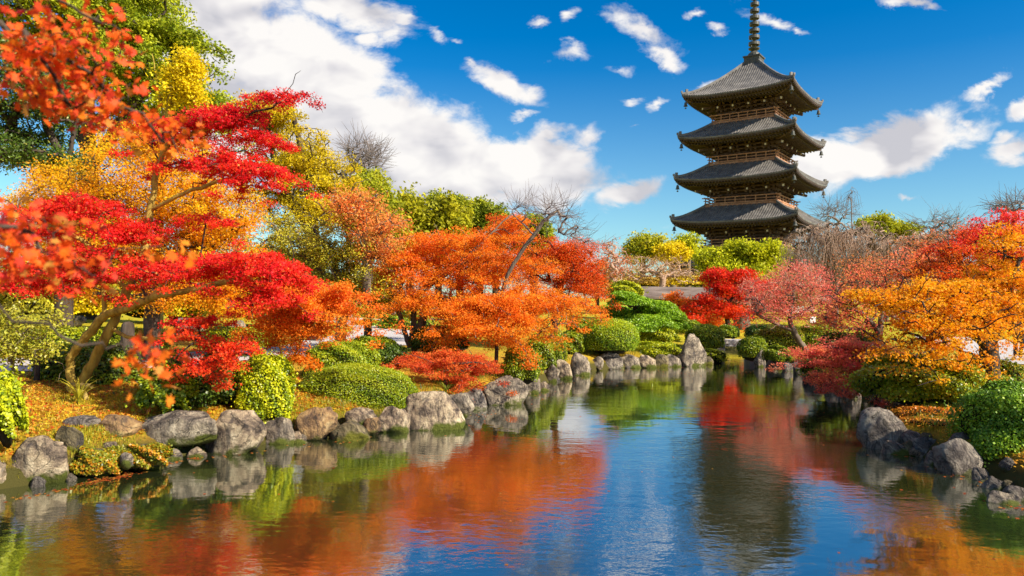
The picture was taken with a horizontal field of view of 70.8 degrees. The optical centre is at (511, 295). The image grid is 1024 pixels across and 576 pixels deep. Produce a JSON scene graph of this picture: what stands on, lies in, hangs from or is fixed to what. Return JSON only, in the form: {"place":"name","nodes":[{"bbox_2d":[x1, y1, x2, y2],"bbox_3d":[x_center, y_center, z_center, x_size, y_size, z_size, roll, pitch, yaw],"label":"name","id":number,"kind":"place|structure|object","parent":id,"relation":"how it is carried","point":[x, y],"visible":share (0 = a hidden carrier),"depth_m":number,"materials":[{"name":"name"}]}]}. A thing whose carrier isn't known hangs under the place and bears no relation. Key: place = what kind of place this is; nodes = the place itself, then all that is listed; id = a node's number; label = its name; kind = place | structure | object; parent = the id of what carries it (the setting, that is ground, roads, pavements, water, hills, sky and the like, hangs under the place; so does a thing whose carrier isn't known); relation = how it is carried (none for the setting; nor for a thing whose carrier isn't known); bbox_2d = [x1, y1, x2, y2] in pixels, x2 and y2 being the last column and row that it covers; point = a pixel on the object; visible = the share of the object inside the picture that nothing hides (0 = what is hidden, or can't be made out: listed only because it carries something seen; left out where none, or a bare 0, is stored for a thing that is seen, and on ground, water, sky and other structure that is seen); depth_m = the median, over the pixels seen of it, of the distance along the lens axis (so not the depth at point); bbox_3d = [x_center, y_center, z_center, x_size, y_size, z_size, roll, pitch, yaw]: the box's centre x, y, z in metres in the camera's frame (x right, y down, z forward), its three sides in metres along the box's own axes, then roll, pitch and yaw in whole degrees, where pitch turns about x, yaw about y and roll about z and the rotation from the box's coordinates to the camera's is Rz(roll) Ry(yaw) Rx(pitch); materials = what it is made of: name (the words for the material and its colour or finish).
{"place":"outdoors","nodes":[
{"label":"outdoors","id":0,"kind":"place"},
{"bbox_2d":[120,353,210,413],"bbox_3d":[-5.780,1.412,11.865,1.304,0.980,1.179,1,0,0],"label":"shrub","id":1,"kind":"object","parent":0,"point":[145,395],"visible":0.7,"depth_m":11.69,"materials":[{"name":"green plant"}]},
{"bbox_2d":[0,315,409,371],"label":"gravel path","id":2,"kind":"structure","parent":0,"point":[398,338],"depth_m":24.07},
{"bbox_2d":[192,325,271,348],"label":"hedge","id":3,"kind":"object","parent":2,"relation":"on","point":[222,331],"visible":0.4,"depth_m":19.36,"materials":[{"name":"green plant"}]},
{"bbox_2d":[0,350,1023,575],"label":"pond water","id":4,"kind":"structure","parent":0,"point":[796,481],"depth_m":9.07,"materials":[{"name":"liquid"}]},
{"bbox_2d":[121,442,175,468],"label":"ground cover","id":5,"kind":"object","parent":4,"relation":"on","point":[150,455],"visible":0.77,"depth_m":10.26,"materials":[{"name":"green plant"}]},
{"bbox_2d":[328,419,369,441],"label":"rock","id":6,"kind":"object","parent":4,"relation":"in","point":[348,430],"visible":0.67,"depth_m":12.71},
{"bbox_2d":[378,406,411,432],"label":"rock","id":7,"kind":"object","parent":4,"relation":"in","point":[393,419],"visible":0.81,"depth_m":13.55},
{"bbox_2d":[406,391,465,430],"bbox_3d":[-1.504,2.305,14.052,1.192,0.904,0.598,1,0,0],"label":"rock","id":8,"kind":"object","parent":4,"relation":"in","point":[433,410],"visible":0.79,"depth_m":13.89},
{"bbox_2d":[449,392,474,418],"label":"rock","id":9,"kind":"object","parent":4,"relation":"on","point":[464,403],"visible":0.64,"depth_m":14.77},
{"bbox_2d":[675,333,706,366],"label":"rock","id":10,"kind":"object","parent":4,"relation":"in","point":[692,353],"visible":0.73,"depth_m":27.67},
{"bbox_2d":[986,490,1020,504],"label":"rock","id":11,"kind":"object","parent":4,"relation":"in","point":[998,497],"visible":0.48,"depth_m":9.39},
{"bbox_2d":[0,296,1023,489],"bbox_3d":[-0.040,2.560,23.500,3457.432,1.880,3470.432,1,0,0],"label":"ground","id":12,"kind":"structure","parent":0,"point":[994,470],"depth_m":14.22,"materials":[{"name":"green plant"}]},
{"bbox_2d":[0,355,38,447],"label":"clipped bush","id":13,"kind":"object","parent":12,"relation":"on","point":[13,411],"visible":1,"depth_m":9.54,"materials":[{"name":"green plant"}]},
{"bbox_2d":[0,297,74,379],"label":"young tree","id":14,"kind":"object","parent":12,"relation":"on","point":[19,345],"visible":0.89,"depth_m":11.86,"materials":[{"name":"green plant"}]},
{"bbox_2d":[0,264,77,317],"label":"shrub","id":15,"kind":"object","parent":12,"relation":"on","point":[8,299],"visible":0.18,"depth_m":31.99,"materials":[{"name":"green plant"}]},
{"bbox_2d":[11,435,68,482],"bbox_3d":[-6.457,2.272,9.835,0.928,0.814,0.673,1,0,0],"label":"rock","id":16,"kind":"object","parent":12,"relation":"on","point":[45,457],"visible":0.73,"depth_m":9.58,"materials":[{"name":"stone"}]},
{"bbox_2d":[0,25,107,326],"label":"evergreen tree","id":17,"kind":"object","parent":12,"relation":"on","point":[28,142],"visible":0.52,"depth_m":26.51,"materials":[{"name":"green plant"}]},
{"bbox_2d":[54,426,83,452],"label":"rock","id":18,"kind":"object","parent":12,"relation":"on","point":[70,437],"visible":0.73,"depth_m":10.20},
{"bbox_2d":[20,330,144,386],"bbox_3d":[-8.593,1.315,14.453,2.454,1.188,2.366,1,0,39],"label":"hedge","id":19,"kind":"object","parent":12,"relation":"on","point":[104,372],"visible":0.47,"depth_m":13.95,"materials":[{"name":"green plant"}]},
{"bbox_2d":[0,324,177,354],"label":"hedge","id":20,"kind":"object","parent":12,"relation":"on","point":[75,331],"visible":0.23,"depth_m":18.30,"materials":[{"name":"green plant"}]},
{"bbox_2d":[49,281,129,319],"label":"shrub","id":21,"kind":"object","parent":12,"relation":"on","point":[92,309],"visible":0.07,"depth_m":35.16,"materials":[{"name":"yellow plant"}]},
{"bbox_2d":[69,444,130,476],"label":"ground cover","id":22,"kind":"object","parent":12,"relation":"on","point":[91,462],"visible":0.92,"depth_m":9.94,"materials":[{"name":"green plant"}]},
{"bbox_2d":[0,0,211,414],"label":"orange maple","id":23,"kind":"object","parent":12,"relation":"on","point":[113,104],"visible":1,"depth_m":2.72,"materials":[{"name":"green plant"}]},
{"bbox_2d":[98,414,141,437],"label":"rock","id":24,"kind":"object","parent":12,"relation":"on","point":[120,425],"visible":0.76,"depth_m":11.04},
{"bbox_2d":[0,0,259,319],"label":"evergreen tree","id":25,"kind":"object","parent":12,"relation":"on","point":[160,31],"visible":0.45,"depth_m":38.24,"materials":[{"name":"green plant"}]},
{"bbox_2d":[0,115,272,360],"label":"golden maple","id":26,"kind":"object","parent":12,"relation":"on","point":[199,204],"visible":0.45,"depth_m":18.02,"materials":[{"name":"orange plant"}]},
{"bbox_2d":[0,71,335,393],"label":"red maple","id":27,"kind":"object","parent":12,"relation":"on","point":[272,271],"visible":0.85,"depth_m":12.00,"materials":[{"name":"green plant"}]},
{"bbox_2d":[0,382,351,449],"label":"bank grass","id":28,"kind":"structure","parent":12,"relation":"on","point":[72,402],"depth_m":12.15,"materials":[{"name":"green plant"}]},
{"bbox_2d":[145,41,214,330],"bbox_3d":[-14.285,-4.542,31.038,2.592,12.455,2.578,1,0,-42],"label":"ginkgo tree","id":29,"kind":"object","parent":12,"relation":"on","point":[185,83],"visible":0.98,"depth_m":30.65,"materials":[{"name":"yellow plant"}]},
{"bbox_2d":[142,410,217,446],"bbox_3d":[-5.365,2.115,11.509,1.436,0.567,0.653,1,0,0],"label":"rock","id":30,"kind":"object","parent":12,"relation":"on","point":[180,428],"visible":0.86,"depth_m":11.23,"materials":[{"name":"stone"}]},
{"bbox_2d":[113,340,246,409],"bbox_3d":[-5.804,1.452,12.991,2.713,1.310,1.886,1,0,0],"label":"shrub","id":31,"kind":"object","parent":12,"relation":"on","point":[205,398],"visible":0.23,"depth_m":12.54,"materials":[{"name":"green plant"}]},
{"bbox_2d":[132,281,227,320],"bbox_3d":[-17.027,-0.163,36.800,5.099,3.104,4.881,1,0,0],"label":"shrub","id":32,"kind":"object","parent":12,"relation":"on","point":[179,313],"visible":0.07,"depth_m":35.99,"materials":[{"name":"yellow plant"}]},
{"bbox_2d":[0,368,373,455],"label":"fallen leaves","id":33,"kind":"object","parent":12,"relation":"on","point":[40,384],"visible":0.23,"depth_m":12.32,"materials":[{"name":"orange plant"}]},
{"bbox_2d":[0,397,403,475],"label":"rock gap grass","id":34,"kind":"object","parent":12,"relation":"on","point":[88,429],"visible":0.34,"depth_m":10.88,"materials":[{"name":"green plant"}]},
{"bbox_2d":[205,410,266,454],"bbox_3d":[-4.524,2.275,11.780,1.093,0.868,0.744,1,0,0],"label":"rock","id":35,"kind":"object","parent":12,"relation":"on","point":[240,432],"visible":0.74,"depth_m":11.47,"materials":[{"name":"stone"}]},
{"bbox_2d":[229,345,302,423],"bbox_3d":[-4.460,1.607,12.851,1.368,1.583,1.137,1,0,0],"label":"clipped bush","id":36,"kind":"object","parent":12,"relation":"on","point":[268,382],"visible":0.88,"depth_m":12.54,"materials":[{"name":"green plant"}]},
{"bbox_2d":[265,417,294,443],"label":"rock","id":37,"kind":"object","parent":12,"relation":"on","point":[280,430],"visible":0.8,"depth_m":12.38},
{"bbox_2d":[203,88,374,340],"bbox_3d":[-7.837,-2.859,25.603,6.430,9.228,6.193,1,0,-44],"label":"zelkova tree","id":38,"kind":"object","parent":12,"relation":"on","point":[311,167],"visible":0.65,"depth_m":25.28,"materials":[{"name":"yellow plant"}]},
{"bbox_2d":[294,407,337,440],"bbox_3d":[-3.496,2.350,12.822,0.790,0.750,0.434,1,0,0],"label":"rock","id":39,"kind":"object","parent":12,"relation":"on","point":[315,424],"visible":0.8,"depth_m":12.69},
{"bbox_2d":[227,278,412,375],"bbox_3d":[-3.615,0.849,13.583,3.562,2.586,2.326,1,0,21],"label":"orange maple","id":40,"kind":"object","parent":12,"relation":"on","point":[288,323],"visible":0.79,"depth_m":13.24,"materials":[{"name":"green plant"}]},
{"bbox_2d":[234,210,442,340],"bbox_3d":[-5.138,-0.373,20.994,6.160,4.529,4.018,1,0,19],"label":"camellia tree","id":41,"kind":"object","parent":12,"relation":"on","point":[319,255],"visible":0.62,"depth_m":20.52,"materials":[{"name":"green plant"}]},
{"bbox_2d":[300,338,384,378],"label":"clipped bush","id":42,"kind":"object","parent":12,"relation":"on","point":[353,352],"visible":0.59,"depth_m":15.68,"materials":[{"name":"green plant"}]},
{"bbox_2d":[297,362,419,408],"bbox_3d":[-3.153,1.922,14.867,2.589,1.114,1.776,1,0,0],"label":"clipped bush","id":43,"kind":"object","parent":12,"relation":"on","point":[359,383],"visible":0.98,"depth_m":14.33,"materials":[{"name":"green plant"}]},
{"bbox_2d":[331,166,400,317],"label":"evergreen tree","id":44,"kind":"object","parent":12,"relation":"on","point":[376,180],"visible":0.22,"depth_m":43.16,"materials":[{"name":"green plant"}]},
{"bbox_2d":[333,119,400,320],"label":"bare tree","id":45,"kind":"object","parent":12,"relation":"on","point":[371,152],"visible":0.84,"depth_m":45.54,"materials":[{"name":"grey plant"}]},
{"bbox_2d":[318,179,424,336],"bbox_3d":[-3.993,-0.695,20.198,2.819,5.244,2.808,1,0,33],"label":"russet tree","id":46,"kind":"object","parent":12,"relation":"on","point":[353,208],"visible":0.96,"depth_m":19.91,"materials":[{"name":"orange plant"}]},
{"bbox_2d":[374,342,412,365],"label":"clipped bush","id":47,"kind":"object","parent":12,"relation":"on","point":[389,352],"visible":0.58,"depth_m":18.30,"materials":[{"name":"green plant"}]},
{"bbox_2d":[376,200,416,314],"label":"bamboo","id":48,"kind":"object","parent":12,"relation":"on","point":[400,212],"visible":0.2,"depth_m":47.62,"materials":[{"name":"green plant"}]},
{"bbox_2d":[391,180,436,289],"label":"tree","id":49,"kind":"object","parent":12,"relation":"on","point":[419,210],"visible":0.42,"depth_m":49.20,"materials":[{"name":"green plant"}]},
{"bbox_2d":[408,325,470,352],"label":"clipped bush","id":50,"kind":"object","parent":12,"relation":"on","point":[415,343],"visible":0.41,"depth_m":20.03,"materials":[{"name":"green plant"}]},
{"bbox_2d":[381,346,517,399],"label":"red dwarf maple","id":51,"kind":"object","parent":12,"relation":"on","point":[421,363],"visible":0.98,"depth_m":16.41,"materials":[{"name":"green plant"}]},
{"bbox_2d":[427,187,479,290],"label":"tree","id":52,"kind":"object","parent":12,"relation":"on","point":[449,212],"visible":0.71,"depth_m":49.23,"materials":[{"name":"green plant"}]},
{"bbox_2d":[466,194,493,313],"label":"evergreen tree","id":53,"kind":"object","parent":12,"relation":"on","point":[477,210],"visible":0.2,"depth_m":56.83,"materials":[{"name":"green plant"}]},
{"bbox_2d":[348,212,612,369],"bbox_3d":[-0.849,-0.299,20.458,7.220,4.627,6.309,1,0,43],"label":"orange maple","id":54,"kind":"object","parent":12,"relation":"on","point":[515,305],"visible":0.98,"depth_m":19.70,"materials":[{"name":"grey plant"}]},
{"bbox_2d":[475,201,510,309],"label":"evergreen tree","id":55,"kind":"object","parent":12,"relation":"on","point":[498,209],"visible":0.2,"depth_m":56.12,"materials":[{"name":"green plant"}]},
{"bbox_2d":[482,375,528,404],"bbox_3d":[-0.163,2.349,17.391,1.141,0.858,0.626,1,0,0],"label":"rock","id":56,"kind":"object","parent":12,"relation":"on","point":[494,394],"visible":0.73,"depth_m":17.13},
{"bbox_2d":[500,344,543,383],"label":"clipped bush","id":57,"kind":"object","parent":12,"relation":"on","point":[512,368],"visible":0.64,"depth_m":18.54,"materials":[{"name":"green plant"}]},
{"bbox_2d":[505,212,556,318],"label":"evergreen tree","id":58,"kind":"object","parent":12,"relation":"on","point":[544,230],"visible":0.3,"depth_m":54.72,"materials":[{"name":"green plant"}]},
{"bbox_2d":[523,333,556,370],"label":"clipped bush","id":59,"kind":"object","parent":12,"relation":"on","point":[546,354],"visible":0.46,"depth_m":22.11,"materials":[{"name":"green plant"}]},
{"bbox_2d":[485,212,624,331],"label":"orange maple","id":60,"kind":"object","parent":12,"relation":"on","point":[562,254],"visible":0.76,"depth_m":25.02,"materials":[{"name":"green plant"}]},
{"bbox_2d":[491,177,622,368],"bbox_3d":[1.202,-0.465,19.168,3.594,5.397,2.702,1,0,0],"label":"bare tree","id":61,"kind":"object","parent":12,"relation":"on","point":[535,233],"visible":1,"depth_m":19.15,"materials":[{"name":"grey plant"}]},
{"bbox_2d":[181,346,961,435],"bbox_3d":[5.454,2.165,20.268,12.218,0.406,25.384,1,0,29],"label":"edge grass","id":62,"kind":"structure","parent":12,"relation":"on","point":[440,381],"depth_m":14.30,"materials":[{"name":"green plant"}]},
{"bbox_2d":[563,330,586,353],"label":"clipped bush","id":63,"kind":"object","parent":12,"relation":"on","point":[577,345],"visible":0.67,"depth_m":25.91,"materials":[{"name":"green plant"}]},
{"bbox_2d":[570,352,590,375],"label":"rock","id":64,"kind":"object","parent":12,"relation":"on","point":[580,364],"visible":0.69,"depth_m":23.88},
{"bbox_2d":[579,317,641,353],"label":"clipped bush","id":65,"kind":"object","parent":12,"relation":"on","point":[619,336],"visible":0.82,"depth_m":26.01,"materials":[{"name":"green plant"}]},
{"bbox_2d":[595,237,635,283],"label":"cherry tree","id":66,"kind":"object","parent":12,"relation":"on","point":[613,268],"visible":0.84,"depth_m":49.60,"materials":[{"name":"brown plant"}]},
{"bbox_2d":[607,278,648,296],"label":"shrub","id":67,"kind":"object","parent":12,"relation":"on","point":[625,285],"visible":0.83,"depth_m":33.59,"materials":[{"name":"green plant"}]},
{"bbox_2d":[594,290,691,340],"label":"pine tree","id":68,"kind":"object","parent":12,"relation":"on","point":[644,314],"visible":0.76,"depth_m":29.64,"materials":[{"name":"green plant"}]},
{"bbox_2d":[618,228,673,274],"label":"evergreen tree","id":69,"kind":"object","parent":12,"relation":"on","point":[639,245],"visible":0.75,"depth_m":72.61,"materials":[{"name":"green plant"}]},
{"bbox_2d":[614,253,702,286],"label":"cherry tree","id":70,"kind":"object","parent":12,"relation":"on","point":[644,269],"visible":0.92,"depth_m":53.74,"materials":[{"name":"beige plant"}]},
{"bbox_2d":[635,339,681,355],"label":"hedge","id":71,"kind":"object","parent":12,"relation":"on","point":[651,348],"visible":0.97,"depth_m":27.71,"materials":[{"name":"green plant"}]},
{"bbox_2d":[638,326,681,341],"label":"shrub","id":72,"kind":"object","parent":12,"relation":"on","point":[667,334],"visible":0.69,"depth_m":29.32,"materials":[{"name":"green plant"}]},
{"bbox_2d":[648,239,695,286],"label":"ginkgo tree","id":73,"kind":"object","parent":12,"relation":"on","point":[674,249],"visible":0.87,"depth_m":70.60,"materials":[{"name":"yellow plant"}]},
{"bbox_2d":[631,286,722,324],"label":"garden shelter","id":74,"kind":"object","parent":12,"relation":"on","point":[654,293],"visible":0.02,"depth_m":49.27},
{"bbox_2d":[670,230,704,311],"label":"evergreen tree","id":75,"kind":"object","parent":12,"relation":"on","point":[692,241],"visible":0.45,"depth_m":75.20,"materials":[{"name":"green plant"}]},
{"bbox_2d":[659,289,731,326],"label":"orange maple","id":76,"kind":"object","parent":12,"relation":"on","point":[673,295],"visible":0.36,"depth_m":41.74,"materials":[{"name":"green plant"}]},
{"bbox_2d":[681,323,727,348],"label":"clipped bush","id":77,"kind":"object","parent":12,"relation":"on","point":[710,335],"visible":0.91,"depth_m":29.92,"materials":[{"name":"green plant"}]},
{"bbox_2d":[679,266,784,332],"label":"red maple","id":78,"kind":"object","parent":12,"relation":"on","point":[709,303],"visible":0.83,"depth_m":39.34,"materials":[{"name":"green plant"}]},
{"bbox_2d":[691,236,797,280],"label":"evergreen tree","id":79,"kind":"object","parent":12,"relation":"on","point":[757,256],"visible":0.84,"depth_m":60.44,"materials":[{"name":"green plant"}]},
{"bbox_2d":[669,0,830,312],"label":"pagoda","id":80,"kind":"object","parent":12,"relation":"on","point":[751,139],"visible":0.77,"depth_m":104.65,"materials":[{"name":"wood"}]},
{"bbox_2d":[736,334,768,361],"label":"clipped bush","id":81,"kind":"object","parent":12,"relation":"on","point":[751,347],"visible":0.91,"depth_m":28.18,"materials":[{"name":"green plant"}]},
{"bbox_2d":[761,345,793,363],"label":"clipped bush","id":82,"kind":"object","parent":12,"relation":"on","point":[770,352],"visible":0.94,"depth_m":26.72,"materials":[{"name":"green plant"}]},
{"bbox_2d":[753,326,805,350],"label":"clipped bush","id":83,"kind":"object","parent":12,"relation":"on","point":[775,335],"visible":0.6,"depth_m":28.92,"materials":[{"name":"green plant"}]},
{"bbox_2d":[754,267,820,314],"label":"autumn tree","id":84,"kind":"object","parent":12,"relation":"on","point":[800,299],"visible":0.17,"depth_m":82.90,"materials":[{"name":"red plant"}]},
{"bbox_2d":[735,254,850,351],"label":"pink maple","id":85,"kind":"object","parent":12,"relation":"on","point":[791,328],"visible":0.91,"depth_m":28.40,"materials":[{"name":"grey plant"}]},
{"bbox_2d":[797,322,834,345],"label":"clipped bush","id":86,"kind":"object","parent":12,"relation":"on","point":[808,335],"visible":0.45,"depth_m":30.55,"materials":[{"name":"green plant"}]},
{"bbox_2d":[775,221,893,326],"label":"weeping cherry","id":87,"kind":"object","parent":12,"relation":"on","point":[829,243],"visible":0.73,"depth_m":47.23,"materials":[{"name":"brown plant"}]},
{"bbox_2d":[765,334,905,407],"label":"red dwarf maple","id":88,"kind":"object","parent":12,"relation":"on","point":[839,352],"visible":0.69,"depth_m":16.68,"materials":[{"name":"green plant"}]},
{"bbox_2d":[805,192,865,313],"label":"bare tree","id":89,"kind":"object","parent":12,"relation":"on","point":[833,212],"visible":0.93,"depth_m":69.67,"materials":[{"name":"grey plant"}]},
{"bbox_2d":[803,327,885,372],"bbox_3d":[10.290,1.692,21.973,2.626,1.562,2.213,1,0,0],"label":"shrub","id":90,"kind":"object","parent":12,"relation":"on","point":[831,335],"visible":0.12,"depth_m":21.89,"materials":[{"name":"red plant"}]},
{"bbox_2d":[806,245,940,344],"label":"pink maple","id":91,"kind":"object","parent":12,"relation":"on","point":[871,324],"visible":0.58,"depth_m":21.94,"materials":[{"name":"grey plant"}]},
{"bbox_2d":[856,407,907,448],"bbox_3d":[6.629,2.447,12.914,0.858,0.876,0.625,1,0,0],"label":"rock","id":92,"kind":"object","parent":12,"relation":"on","point":[877,427],"visible":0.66,"depth_m":12.76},
{"bbox_2d":[849,209,925,321],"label":"evergreen tree","id":93,"kind":"object","parent":12,"relation":"on","point":[893,225],"visible":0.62,"depth_m":61.08,"materials":[{"name":"green plant"}]},
{"bbox_2d":[831,230,963,330],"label":"weeping cherry","id":94,"kind":"object","parent":12,"relation":"on","point":[884,246],"visible":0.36,"depth_m":43.56,"materials":[{"name":"brown plant"}]},
{"bbox_2d":[828,207,989,339],"bbox_3d":[18.832,-0.932,33.735,7.817,6.352,4.596,1,0,0],"label":"russet tree","id":95,"kind":"object","parent":12,"relation":"on","point":[929,237],"visible":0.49,"depth_m":33.81,"materials":[{"name":"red plant"}]},
{"bbox_2d":[836,344,1002,404],"bbox_3d":[8.411,1.646,14.909,3.271,1.343,2.555,1,0,0],"label":"hedge","id":96,"kind":"object","parent":12,"relation":"on","point":[905,389],"visible":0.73,"depth_m":14.47,"materials":[{"name":"green plant"}]},
{"bbox_2d":[820,220,1023,385],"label":"golden maple","id":97,"kind":"object","parent":12,"relation":"on","point":[963,299],"visible":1,"depth_m":13.71,"materials":[{"name":"orange plant"}]},
{"bbox_2d":[890,404,959,427],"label":"ground cover","id":98,"kind":"object","parent":12,"relation":"on","point":[902,412],"visible":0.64,"depth_m":13.17,"materials":[{"name":"orange plant"}]},
{"bbox_2d":[896,196,978,279],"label":"bare tree","id":99,"kind":"object","parent":12,"relation":"on","point":[933,220],"visible":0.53,"depth_m":59.62,"materials":[{"name":"grey plant"}]},
{"bbox_2d":[882,206,1023,355],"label":"red maple","id":100,"kind":"object","parent":12,"relation":"on","point":[961,250],"visible":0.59,"depth_m":18.18,"materials":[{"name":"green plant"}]},
{"bbox_2d":[932,438,983,475],"bbox_3d":[6.825,2.528,11.043,0.671,0.720,0.430,1,0,0],"label":"rock","id":101,"kind":"object","parent":12,"relation":"on","point":[957,456],"visible":0.81,"depth_m":10.88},
{"bbox_2d":[915,336,1023,363],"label":"gravel yard","id":102,"kind":"structure","parent":12,"relation":"on","point":[1006,354],"depth_m":28.04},
{"bbox_2d":[929,365,1023,468],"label":"clipped bush","id":103,"kind":"object","parent":12,"relation":"on","point":[990,419],"visible":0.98,"depth_m":11.14,"materials":[{"name":"green plant"}]},
{"bbox_2d":[946,350,1023,392],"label":"hedge","id":104,"kind":"object","parent":12,"relation":"on","point":[1010,367],"visible":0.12,"depth_m":16.04,"materials":[{"name":"green plant"}]},
{"bbox_2d":[973,185,1023,290],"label":"bare tree","id":105,"kind":"object","parent":12,"relation":"on","point":[1007,204],"visible":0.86,"depth_m":41.95,"materials":[{"name":"grey plant"}]},
{"bbox_2d":[0,0,1023,301],"label":"sky","id":106,"kind":"structure","parent":0,"point":[924,98],"materials":[{"name":"blue"}]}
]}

